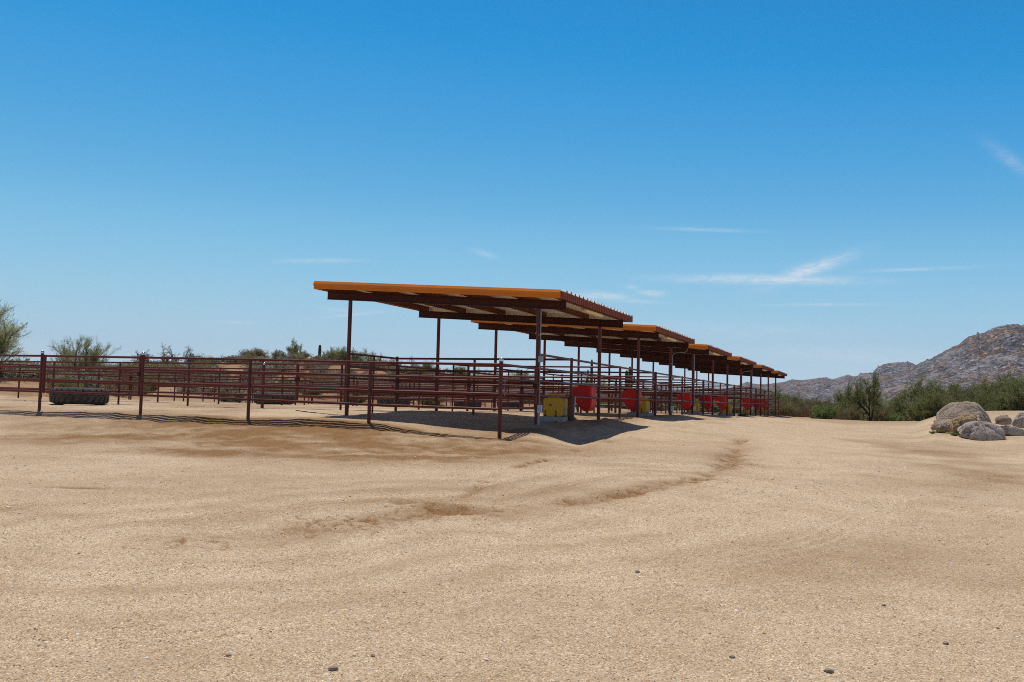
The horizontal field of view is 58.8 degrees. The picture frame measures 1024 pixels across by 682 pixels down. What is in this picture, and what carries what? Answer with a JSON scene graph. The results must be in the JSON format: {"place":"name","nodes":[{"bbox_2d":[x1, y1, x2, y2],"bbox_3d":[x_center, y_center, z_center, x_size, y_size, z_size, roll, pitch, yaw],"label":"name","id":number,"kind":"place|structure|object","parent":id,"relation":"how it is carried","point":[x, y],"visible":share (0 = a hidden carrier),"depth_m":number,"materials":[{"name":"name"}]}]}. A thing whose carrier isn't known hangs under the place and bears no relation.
{"place":"outdoors","nodes":[
{"label":"outdoors","id":0,"kind":"place"},
{"bbox_2d":[0,358,1023,681],"bbox_3d":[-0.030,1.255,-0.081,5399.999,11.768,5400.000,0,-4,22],"label":"ground","id":1,"kind":"structure","parent":0,"point":[110,430],"depth_m":7.74,"materials":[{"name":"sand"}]},
{"bbox_2d":[0,300,32,383],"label":"palo verde tree","id":2,"kind":"object","parent":1,"relation":"on","point":[6,335],"visible":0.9,"depth_m":44.71,"materials":[{"name":"green plant"}]},
{"bbox_2d":[0,357,46,377],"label":"shrub","id":3,"kind":"object","parent":1,"relation":"on","point":[29,375],"visible":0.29,"depth_m":50.30,"materials":[{"name":"green plant"}]},
{"bbox_2d":[45,376,86,387],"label":"creosote shrub","id":4,"kind":"object","parent":1,"relation":"on","point":[68,384],"visible":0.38,"depth_m":38.49,"materials":[{"name":"green plant"}]},
{"bbox_2d":[45,369,102,390],"bbox_3d":[-19.359,2.143,40.239,3.241,2.097,3.195,4,-4,-32],"label":"shrub","id":5,"kind":"object","parent":1,"relation":"on","point":[76,378],"visible":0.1,"depth_m":40.30,"materials":[{"name":"green plant"}]},
{"bbox_2d":[49,387,108,404],"bbox_3d":[-12.143,1.539,25.516,1.528,0.460,1.528,1,-4,5],"label":"loader tyre","id":6,"kind":"object","parent":1,"relation":"on","point":[60,398],"visible":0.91,"depth_m":24.91,"materials":[{"name":"rubber"}]},
{"bbox_2d":[46,334,121,376],"bbox_3d":[-22.848,1.016,47.788,2.668,2.964,3.818,-1,-4,34],"label":"palo verde tree","id":7,"kind":"object","parent":1,"relation":"on","point":[94,352],"visible":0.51,"depth_m":47.63,"materials":[{"name":"green plant"}]},
{"bbox_2d":[88,370,121,384],"bbox_3d":[-24.516,2.437,54.737,2.724,1.589,2.686,2,-4,-13],"label":"shrub","id":8,"kind":"object","parent":1,"relation":"on","point":[92,377],"visible":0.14,"depth_m":54.23,"materials":[{"name":"green plant"}]},
{"bbox_2d":[89,377,127,397],"bbox_3d":[-18.337,2.190,40.953,2.282,1.230,2.417,1,-4,3],"label":"dry shrub","id":9,"kind":"object","parent":1,"relation":"on","point":[105,386],"visible":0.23,"depth_m":40.91,"materials":[{"name":"brown plant"}]},
{"bbox_2d":[96,373,146,393],"bbox_3d":[-18.620,2.163,43.151,2.467,1.438,2.612,-1,-4,29],"label":"dry shrub","id":10,"kind":"object","parent":1,"relation":"on","point":[115,387],"visible":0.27,"depth_m":42.98,"materials":[{"name":"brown plant"}]},
{"bbox_2d":[95,361,162,380],"bbox_3d":[-25.485,1.988,57.861,4.346,1.694,4.714,1,-4,8],"label":"creosote shrub","id":11,"kind":"object","parent":1,"relation":"on","point":[127,365],"visible":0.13,"depth_m":57.35,"materials":[{"name":"green plant"}]},
{"bbox_2d":[124,376,164,393],"bbox_3d":[-18.294,2.203,44.947,2.407,1.150,2.318,1,-4,-2],"label":"creosote shrub","id":12,"kind":"object","parent":1,"relation":"on","point":[151,388],"visible":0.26,"depth_m":44.80,"materials":[{"name":"green plant"}]},
{"bbox_2d":[157,344,181,364],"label":"bare tree","id":13,"kind":"object","parent":1,"relation":"on","point":[170,353],"visible":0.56,"depth_m":99.00,"materials":[{"name":"grey plant"}]},
{"bbox_2d":[170,379,205,394],"bbox_3d":[-17.234,2.546,48.404,1.687,1.456,1.870,-1,-5,37],"label":"shrub","id":14,"kind":"object","parent":1,"relation":"on","point":[190,390],"visible":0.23,"depth_m":48.28,"materials":[{"name":"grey plant"}]},
{"bbox_2d":[182,345,199,365],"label":"bare tree","id":15,"kind":"object","parent":1,"relation":"on","point":[187,354],"visible":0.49,"depth_m":98.59,"materials":[{"name":"grey plant"}]},
{"bbox_2d":[183,355,223,369],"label":"creosote shrub","id":16,"kind":"object","parent":1,"relation":"on","point":[200,365],"visible":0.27,"depth_m":75.46,"materials":[{"name":"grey plant"}]},
{"bbox_2d":[197,369,227,382],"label":"shrub","id":17,"kind":"object","parent":1,"relation":"on","point":[211,377],"visible":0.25,"depth_m":63.14,"materials":[{"name":"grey plant"}]},
{"bbox_2d":[213,387,251,402],"bbox_3d":[-14.184,2.872,45.850,2.254,1.576,2.223,3,-4,-25],"label":"shrub","id":18,"kind":"object","parent":1,"relation":"on","point":[230,391],"visible":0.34,"depth_m":45.70,"materials":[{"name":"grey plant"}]},
{"bbox_2d":[0,363,484,405],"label":"pipe fence","id":19,"kind":"object","parent":1,"relation":"on","point":[129,377],"visible":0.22,"depth_m":37.48,"materials":[{"name":"metal"}]},
{"bbox_2d":[0,350,503,438],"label":"pipe fence","id":20,"kind":"object","parent":1,"relation":"on","point":[369,390],"visible":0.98,"depth_m":18.78,"materials":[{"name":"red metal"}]},
{"bbox_2d":[41,355,141,395],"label":"pipe gate","id":21,"kind":"structure","parent":20,"relation":"attached to","point":[44,367],"depth_m":21.08,"materials":[{"name":"red metal"}]},
{"bbox_2d":[238,347,268,356],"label":"creosote shrub","id":22,"kind":"object","parent":1,"relation":"on","point":[257,352],"visible":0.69,"depth_m":110.47,"materials":[{"name":"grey plant"}]},
{"bbox_2d":[239,362,278,376],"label":"shrub","id":23,"kind":"object","parent":1,"relation":"on","point":[260,366],"visible":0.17,"depth_m":72.23,"materials":[{"name":"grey plant"}]},
{"bbox_2d":[261,362,265,407],"bbox_3d":[-6.697,1.222,24.475,0.069,1.298,0.067,0,-4,22],"label":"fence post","id":24,"kind":"object","parent":1,"relation":"on","point":[263,383],"visible":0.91,"depth_m":24.45,"materials":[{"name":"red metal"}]},
{"bbox_2d":[253,392,294,404],"bbox_3d":[-8.938,2.148,34.175,1.528,0.460,1.528,5,-5,-41],"label":"loader tyre","id":25,"kind":"object","parent":1,"relation":"on","point":[276,397],"visible":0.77,"depth_m":33.57,"materials":[{"name":"rubber"}]},
{"bbox_2d":[0,357,569,414],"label":"pipe fence","id":26,"kind":"object","parent":1,"relation":"on","point":[474,370],"visible":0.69,"depth_m":23.96,"materials":[{"name":"metal"}]},
{"bbox_2d":[286,338,305,353],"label":"mesquite tree","id":27,"kind":"object","parent":1,"relation":"on","point":[295,348],"visible":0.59,"depth_m":111.69,"materials":[{"name":"green plant"}]},
{"bbox_2d":[309,365,335,376],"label":"shrub","id":28,"kind":"object","parent":1,"relation":"on","point":[322,371],"visible":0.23,"depth_m":76.99,"materials":[{"name":"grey plant"}]},
{"bbox_2d":[45,365,614,410],"bbox_3d":[-7.194,1.441,29.440,21.959,1.472,0.068,0,-4,22],"label":"pipe fence","id":29,"kind":"object","parent":1,"relation":"on","point":[418,397],"visible":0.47,"depth_m":28.80,"materials":[{"name":"metal"}]},
{"bbox_2d":[322,346,345,359],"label":"palo verde tree","id":30,"kind":"object","parent":1,"relation":"on","point":[332,353],"visible":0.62,"depth_m":112.22,"materials":[{"name":"green plant"}]},
{"bbox_2d":[336,345,364,360],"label":"mesquite tree","id":31,"kind":"object","parent":1,"relation":"on","point":[341,353],"visible":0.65,"depth_m":111.56,"materials":[{"name":"green plant"}]},
{"bbox_2d":[351,348,377,360],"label":"palo verde tree","id":32,"kind":"object","parent":1,"relation":"on","point":[368,358],"visible":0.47,"depth_m":111.92,"materials":[{"name":"green plant"}]},
{"bbox_2d":[349,353,397,412],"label":"pipe fence","id":33,"kind":"object","parent":1,"relation":"on","point":[373,367],"visible":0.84,"depth_m":21.98,"materials":[{"name":"metal"}]},
{"bbox_2d":[130,370,653,412],"bbox_3d":[-5.575,1.749,33.449,21.959,1.496,0.068,0,-4,22],"label":"pipe fence","id":34,"kind":"object","parent":1,"relation":"on","point":[354,381],"visible":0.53,"depth_m":32.59,"materials":[{"name":"metal"}]},
{"bbox_2d":[377,399,408,406],"bbox_3d":[-5.459,2.822,41.909,1.528,0.460,1.528,3,-4,-18],"label":"loader tyre","id":35,"kind":"object","parent":1,"relation":"on","point":[403,402],"visible":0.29,"depth_m":41.29,"materials":[{"name":"rubber"}]},
{"bbox_2d":[375,364,412,373],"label":"creosote shrub","id":36,"kind":"object","parent":1,"relation":"on","point":[390,367],"visible":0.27,"depth_m":104.53,"materials":[{"name":"green plant"}]},
{"bbox_2d":[202,374,678,412],"bbox_3d":[-3.956,2.071,37.458,21.959,1.547,0.068,0,-4,22],"label":"pipe fence","id":37,"kind":"object","parent":1,"relation":"on","point":[409,385],"visible":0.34,"depth_m":37.04,"materials":[{"name":"metal"}]},
{"bbox_2d":[439,365,468,410],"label":"pipe fence","id":38,"kind":"object","parent":1,"relation":"on","point":[453,384],"visible":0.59,"depth_m":26.11,"materials":[{"name":"metal"}]},
{"bbox_2d":[447,365,471,376],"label":"mesquite tree","id":39,"kind":"object","parent":1,"relation":"on","point":[462,373],"visible":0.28,"depth_m":114.37,"materials":[{"name":"green plant"}]},
{"bbox_2d":[455,402,481,406],"bbox_3d":[-2.502,3.583,51.901,1.528,0.460,1.528,2,-4,-3],"label":"loader tyre","id":40,"kind":"object","parent":1,"relation":"on","point":[459,404],"visible":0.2,"depth_m":51.28,"materials":[{"name":"rubber"}]},
{"bbox_2d":[313,281,632,423],"bbox_3d":[-0.726,0.395,22.231,6.062,3.201,5.699,0,-4,22],"label":"shade shelter","id":41,"kind":"object","parent":1,"relation":"on","point":[517,305],"visible":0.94,"depth_m":20.89,"materials":[{"name":"red metal"}]},
{"bbox_2d":[294,363,345,401],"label":"pipe gate","id":42,"kind":"structure","parent":41,"relation":"attached to","point":[297,379],"depth_m":22.22,"materials":[{"name":"red metal"}]},
{"bbox_2d":[397,365,437,400],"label":"pipe gate","id":43,"kind":"structure","parent":41,"relation":"attached to","point":[435,396],"depth_m":24.17,"materials":[{"name":"red metal"}]},
{"bbox_2d":[498,363,538,409],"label":"pipe gate","id":44,"kind":"structure","parent":41,"relation":"attached to","point":[535,386],"depth_m":18.50,"materials":[{"name":"red metal"}]},
{"bbox_2d":[537,309,542,424],"bbox_3d":[0.592,0.559,19.162,0.115,2.482,0.075,0,-4,22],"label":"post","id":45,"kind":"object","parent":41,"relation":"attached to","point":[539,406],"visible":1,"depth_m":19.13,"materials":[{"name":"metal"}]},
{"bbox_2d":[580,308,602,316],"bbox_3d":[1.889,-0.719,21.427,0.171,0.200,1.350,0,-4,22],"label":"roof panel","id":46,"kind":"object","parent":41,"relation":"hanging from","point":[584,310],"visible":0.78,"depth_m":21.14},
{"bbox_2d":[268,379,700,412],"bbox_3d":[-2.338,2.384,41.467,21.959,1.580,0.068,0,-4,22],"label":"pipe fence","id":47,"kind":"object","parent":1,"relation":"on","point":[643,386],"visible":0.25,"depth_m":40.28,"materials":[{"name":"metal"}]},
{"bbox_2d":[496,368,520,410],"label":"pipe fence","id":48,"kind":"object","parent":1,"relation":"on","point":[508,387],"visible":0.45,"depth_m":29.99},
{"bbox_2d":[312,382,717,413],"bbox_3d":[-0.719,2.687,45.477,21.959,1.594,0.068,0,-4,22],"label":"pipe fence","id":49,"kind":"object","parent":1,"relation":"on","point":[525,391],"visible":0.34,"depth_m":45.16,"materials":[{"name":"metal"}]},
{"bbox_2d":[354,383,730,411],"bbox_3d":[0.900,3.000,49.486,21.959,1.628,0.068,0,-4,22],"label":"pipe fence","id":50,"kind":"object","parent":1,"relation":"on","point":[569,393],"visible":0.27,"depth_m":48.60,"materials":[{"name":"metal"}]},
{"bbox_2d":[540,416,574,421],"bbox_3d":[1.015,1.863,21.376,0.700,0.175,0.900,0,-4,22],"label":"concrete pad","id":51,"kind":"object","parent":1,"relation":"on","point":[551,419],"visible":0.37,"depth_m":20.95,"materials":[{"name":"concrete"}]},
{"bbox_2d":[543,394,567,416],"bbox_3d":[1.038,1.517,21.469,0.486,0.541,0.478,0,-4,22],"label":"automatic waterer","id":52,"kind":"object","parent":51,"relation":"on","point":[554,406],"visible":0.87,"depth_m":21.27,"materials":[{"name":"yellow plastic"}]},
{"bbox_2d":[391,386,744,412],"bbox_3d":[2.519,3.306,53.495,21.959,1.647,0.068,0,-4,22],"label":"pipe fence","id":53,"kind":"object","parent":1,"relation":"on","point":[596,400],"visible":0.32,"depth_m":52.29,"materials":[{"name":"metal"}]},
{"bbox_2d":[567,396,573,420],"bbox_3d":[1.371,1.612,21.218,0.154,0.644,0.156,0,-4,22],"label":"guard post","id":54,"kind":"object","parent":1,"relation":"on","point":[570,410],"visible":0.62,"depth_m":21.16,"materials":[{"name":"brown wood"}]},
{"bbox_2d":[471,320,694,416],"bbox_3d":[2.513,0.957,30.253,6.062,3.140,5.699,0,-4,22],"label":"shade shelter","id":55,"kind":"object","parent":1,"relation":"on","point":[638,335],"visible":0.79,"depth_m":28.99,"materials":[{"name":"red metal"}]},
{"bbox_2d":[469,372,494,401],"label":"pipe gate","id":56,"kind":"structure","parent":55,"relation":"attached to","point":[493,391],"depth_m":28.30,"materials":[{"name":"red metal"}]},
{"bbox_2d":[423,387,749,412],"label":"pipe fence","id":57,"kind":"object","parent":1,"relation":"on","point":[650,397],"visible":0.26,"depth_m":55.15,"materials":[{"name":"metal"}]},
{"bbox_2d":[450,388,757,410],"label":"pipe fence","id":58,"kind":"object","parent":1,"relation":"on","point":[648,397],"visible":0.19,"depth_m":59.04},
{"bbox_2d":[475,390,771,411],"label":"pipe fence","id":59,"kind":"object","parent":1,"relation":"on","point":[667,398],"visible":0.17,"depth_m":63.16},
{"bbox_2d":[626,412,653,416],"bbox_3d":[4.116,2.375,29.058,0.700,0.175,0.900,0,-4,22],"label":"concrete pad","id":60,"kind":"object","parent":1,"relation":"on","point":[640,414],"visible":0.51,"depth_m":28.68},
{"bbox_2d":[632,396,649,412],"bbox_3d":[4.140,2.029,29.150,0.486,0.541,0.478,0,-4,22],"label":"automatic waterer","id":61,"kind":"object","parent":60,"relation":"on","point":[645,407],"visible":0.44,"depth_m":28.91,"materials":[{"name":"yellow plastic"}]},
{"bbox_2d":[563,341,731,414],"bbox_3d":[5.751,1.578,38.271,6.062,3.197,5.699,0,-4,22],"label":"shade shelter","id":62,"kind":"object","parent":1,"relation":"on","point":[700,351],"visible":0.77,"depth_m":37.05,"materials":[{"name":"red metal"}]},
{"bbox_2d":[540,354,764,417],"bbox_3d":[8.260,2.514,38.335,0.092,1.721,41.275,0,-4,22],"label":"pipe fence","id":63,"kind":"object","parent":1,"relation":"on","point":[619,399],"visible":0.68,"depth_m":28.07,"materials":[{"name":"metal"}]},
{"bbox_2d":[572,384,596,412],"bbox_3d":[1.849,1.462,23.169,0.577,0.730,0.470,0,-4,22],"label":"hay feeder","id":64,"kind":"object","parent":63,"relation":"hanging from","point":[585,404],"visible":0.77,"depth_m":22.96,"materials":[{"name":"red plastic"}]},
{"bbox_2d":[621,388,641,411],"bbox_3d":[3.642,1.790,27.609,0.577,0.730,0.470,0,-4,22],"label":"hay feeder","id":65,"kind":"object","parent":63,"relation":"hanging from","point":[630,404],"visible":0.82,"depth_m":27.42,"materials":[{"name":"red plastic"}]},
{"bbox_2d":[677,392,691,410],"bbox_3d":[6.713,2.352,35.213,0.577,0.730,0.470,0,-4,22],"label":"hay feeder","id":66,"kind":"object","parent":63,"relation":"hanging from","point":[687,406],"visible":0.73,"depth_m":34.98,"materials":[{"name":"red plastic"}]},
{"bbox_2d":[699,395,711,410],"bbox_3d":[8.431,2.666,39.469,0.577,0.730,0.470,0,-4,22],"label":"hay feeder","id":67,"kind":"object","parent":63,"relation":"hanging from","point":[708,406],"visible":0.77,"depth_m":39.24,"materials":[{"name":"red plastic"}]},
{"bbox_2d":[714,395,726,410],"bbox_3d":[9.962,2.946,43.262,0.577,0.730,0.470,0,-4,22],"label":"hay feeder","id":68,"kind":"object","parent":63,"relation":"hanging from","point":[723,405],"visible":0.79,"depth_m":43.04,"materials":[{"name":"red plastic"}]},
{"bbox_2d":[620,354,756,415],"bbox_3d":[8.989,2.201,46.290,6.062,3.258,5.699,0,-4,22],"label":"shade shelter","id":69,"kind":"object","parent":1,"relation":"on","point":[734,361],"visible":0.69,"depth_m":45.08,"materials":[{"name":"red metal"}]},
{"bbox_2d":[659,363,773,415],"bbox_3d":[12.226,2.839,54.307,6.062,3.349,5.699,0,-4,22],"label":"shade shelter","id":70,"kind":"object","parent":1,"relation":"on","point":[758,368],"visible":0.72,"depth_m":53.03,"materials":[{"name":"red metal"}]},
{"bbox_2d":[688,369,786,415],"bbox_3d":[15.464,3.450,62.326,6.062,3.385,5.699,0,-4,22],"label":"shade shelter","id":71,"kind":"object","parent":1,"relation":"on","point":[775,373],"visible":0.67,"depth_m":61.13,"materials":[{"name":"red metal"}]},
{"bbox_2d":[744,384,791,399],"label":"mesquite tree","id":72,"kind":"object","parent":1,"relation":"on","point":[780,390],"visible":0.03,"depth_m":91.28,"materials":[{"name":"green plant"}]},
{"bbox_2d":[765,395,778,415],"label":"pipe fence","id":73,"kind":"object","parent":1,"relation":"on","point":[768,400],"visible":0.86,"depth_m":62.04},
{"bbox_2d":[769,397,799,416],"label":"creosote shrub","id":74,"kind":"object","parent":1,"relation":"on","point":[784,409],"visible":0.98,"depth_m":70.39,"materials":[{"name":"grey plant"}]},
{"bbox_2d":[796,400,814,418],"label":"dry shrub","id":75,"kind":"object","parent":1,"relation":"on","point":[802,414],"visible":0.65,"depth_m":70.83,"materials":[{"name":"brown plant"}]},
{"bbox_2d":[790,395,820,416],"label":"creosote shrub","id":76,"kind":"object","parent":1,"relation":"on","point":[807,402],"visible":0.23,"depth_m":81.42,"materials":[{"name":"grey plant"}]},
{"bbox_2d":[809,401,839,418],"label":"weed clump","id":77,"kind":"object","parent":1,"relation":"on","point":[821,412],"visible":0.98,"depth_m":69.11,"materials":[{"name":"green plant"}]},
{"bbox_2d":[834,376,868,412],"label":"mesquite tree","id":78,"kind":"object","parent":1,"relation":"on","point":[845,398],"visible":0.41,"depth_m":83.81,"materials":[{"name":"green plant"}]},
{"bbox_2d":[839,401,867,420],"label":"creosote shrub","id":79,"kind":"object","parent":1,"relation":"on","point":[853,415],"visible":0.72,"depth_m":71.66,"materials":[{"name":"grey plant"}]},
{"bbox_2d":[847,365,883,420],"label":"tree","id":80,"kind":"object","parent":1,"relation":"on","point":[872,397],"visible":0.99,"depth_m":67.41,"materials":[{"name":"green plant"}]},
{"bbox_2d":[865,405,895,420],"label":"creosote shrub","id":81,"kind":"object","parent":1,"relation":"on","point":[885,414],"visible":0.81,"depth_m":68.67,"materials":[{"name":"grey plant"}]},
{"bbox_2d":[870,410,904,420],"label":"weed clump","id":82,"kind":"object","parent":1,"relation":"on","point":[893,417],"visible":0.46,"depth_m":69.40,"materials":[{"name":"green plant"}]},
{"bbox_2d":[880,398,906,416],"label":"mesquite tree","id":83,"kind":"object","parent":1,"relation":"on","point":[895,404],"visible":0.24,"depth_m":78.89,"materials":[{"name":"green plant"}]},
{"bbox_2d":[889,393,908,420],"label":"mesquite tree","id":84,"kind":"object","parent":1,"relation":"on","point":[898,405],"visible":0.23,"depth_m":79.15,"materials":[{"name":"green plant"}]},
{"bbox_2d":[890,384,917,420],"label":"mesquite tree","id":85,"kind":"object","parent":1,"relation":"on","point":[902,398],"visible":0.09,"depth_m":87.65,"materials":[{"name":"green plant"}]},
{"bbox_2d":[899,393,942,420],"bbox_3d":[29.224,4.826,64.483,2.379,2.574,2.810,3,-4,-26],"label":"mesquite tree","id":86,"kind":"object","parent":1,"relation":"on","point":[909,411],"visible":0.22,"depth_m":64.60,"materials":[{"name":"green plant"}]},
{"bbox_2d":[897,372,962,420],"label":"mesquite tree","id":87,"kind":"object","parent":1,"relation":"on","point":[917,385],"visible":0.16,"depth_m":80.89,"materials":[{"name":"green plant"}]},
{"bbox_2d":[909,386,951,419],"bbox_3d":[28.793,4.536,62.083,3.060,2.857,3.342,-1,-4,35],"label":"mesquite tree","id":88,"kind":"object","parent":1,"relation":"on","point":[932,406],"visible":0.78,"depth_m":61.46,"materials":[{"name":"green plant"}]},
{"bbox_2d":[935,419,951,432],"bbox_3d":[13.323,2.602,27.763,0.812,0.342,0.587,-13,-2,-6],"label":"boulder","id":89,"kind":"object","parent":1,"relation":"on","point":[943,427],"visible":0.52,"depth_m":27.59,"materials":[{"name":"stone"}]},
{"bbox_2d":[921,385,971,407],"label":"creosote shrub","id":90,"kind":"object","parent":1,"relation":"on","point":[956,396],"visible":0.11,"depth_m":69.88,"materials":[{"name":"green plant"}]},
{"bbox_2d":[934,401,991,422],"bbox_3d":[14.488,2.400,29.065,1.801,0.930,1.300,-4,-4,0],"label":"boulder","id":91,"kind":"object","parent":1,"relation":"on","point":[952,410],"visible":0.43,"depth_m":28.85,"materials":[{"name":"stone"}]},
{"bbox_2d":[950,413,981,432],"bbox_3d":[13.550,2.439,27.160,1.057,0.557,0.892,-11,-4,-1],"label":"boulder","id":92,"kind":"object","parent":1,"relation":"on","point":[958,421],"visible":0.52,"depth_m":26.89,"materials":[{"name":"beige stone"}]},
{"bbox_2d":[957,421,1005,440],"bbox_3d":[13.477,2.616,26.129,1.290,0.642,0.978,4,-4,0],"label":"boulder","id":93,"kind":"object","parent":1,"relation":"on","point":[980,430],"visible":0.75,"depth_m":25.82,"materials":[{"name":"stone"}]},
{"bbox_2d":[962,388,1007,408],"bbox_3d":[32.995,4.579,63.079,3.005,2.823,2.545,-2,-5,43],"label":"mesquite tree","id":94,"kind":"object","parent":1,"relation":"on","point":[966,399],"visible":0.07,"depth_m":62.90,"materials":[{"name":"green plant"}]},
{"bbox_2d":[976,390,998,410],"bbox_3d":[31.306,4.555,60.303,2.110,3.053,2.257,1,-4,6],"label":"mesquite tree","id":95,"kind":"object","parent":1,"relation":"on","point":[985,404],"visible":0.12,"depth_m":60.57,"materials":[{"name":"green plant"}]},
{"bbox_2d":[967,378,1010,406],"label":"creosote shrub","id":96,"kind":"object","parent":1,"relation":"on","point":[996,386],"visible":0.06,"depth_m":70.31,"materials":[{"name":"green plant"}]},
{"bbox_2d":[976,368,1023,396],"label":"mesquite tree","id":97,"kind":"object","parent":1,"relation":"on","point":[1003,380],"visible":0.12,"depth_m":70.48,"materials":[{"name":"green plant"}]},
{"bbox_2d":[983,393,1023,410],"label":"mesquite tree","id":98,"kind":"object","parent":1,"relation":"on","point":[995,405],"visible":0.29,"depth_m":61.39,"materials":[{"name":"green plant"}]},
{"bbox_2d":[995,415,1011,424],"bbox_3d":[15.715,2.523,29.077,0.513,0.326,0.440,1,-4,0],"label":"boulder","id":99,"kind":"object","parent":1,"relation":"on","point":[1003,420],"visible":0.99,"depth_m":28.93,"materials":[{"name":"stone"}]},
{"bbox_2d":[987,380,1023,410],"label":"mesquite tree","id":100,"kind":"object","parent":1,"relation":"on","point":[1017,397],"visible":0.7,"depth_m":60.92,"materials":[{"name":"green plant"}]},
{"bbox_2d":[1000,425,1023,435],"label":"boulder","id":101,"kind":"object","parent":1,"relation":"on","point":[1009,430],"visible":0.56,"depth_m":27.08,"materials":[{"name":"stone"}]},
{"bbox_2d":[1011,412,1023,427],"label":"boulder","id":102,"kind":"object","parent":1,"relation":"on","point":[1018,421],"visible":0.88,"depth_m":28.03,"materials":[{"name":"stone"}]},
{"bbox_2d":[0,0,1023,391],"label":"sky","id":103,"kind":"structure","parent":0,"point":[800,189],"materials":[{"name":"blue"}]},
{"bbox_2d":[709,375,856,404],"bbox_3d":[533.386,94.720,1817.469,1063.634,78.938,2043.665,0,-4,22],"label":"mountain","id":104,"kind":"structure","parent":0,"point":[824,388],"depth_m":1569.82,"materials":[{"name":"stone"}]},
{"bbox_2d":[830,361,914,403],"bbox_3d":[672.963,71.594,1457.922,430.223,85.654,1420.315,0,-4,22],"label":"mountain","id":105,"kind":"structure","parent":0,"point":[887,371],"depth_m":1453.44,"materials":[{"name":"stone"}]},
{"bbox_2d":[870,324,1023,403],"bbox_3d":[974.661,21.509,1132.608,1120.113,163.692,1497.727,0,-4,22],"label":"mountain","id":106,"kind":"structure","parent":0,"point":[988,354],"depth_m":1067.08,"materials":[{"name":"stone"}]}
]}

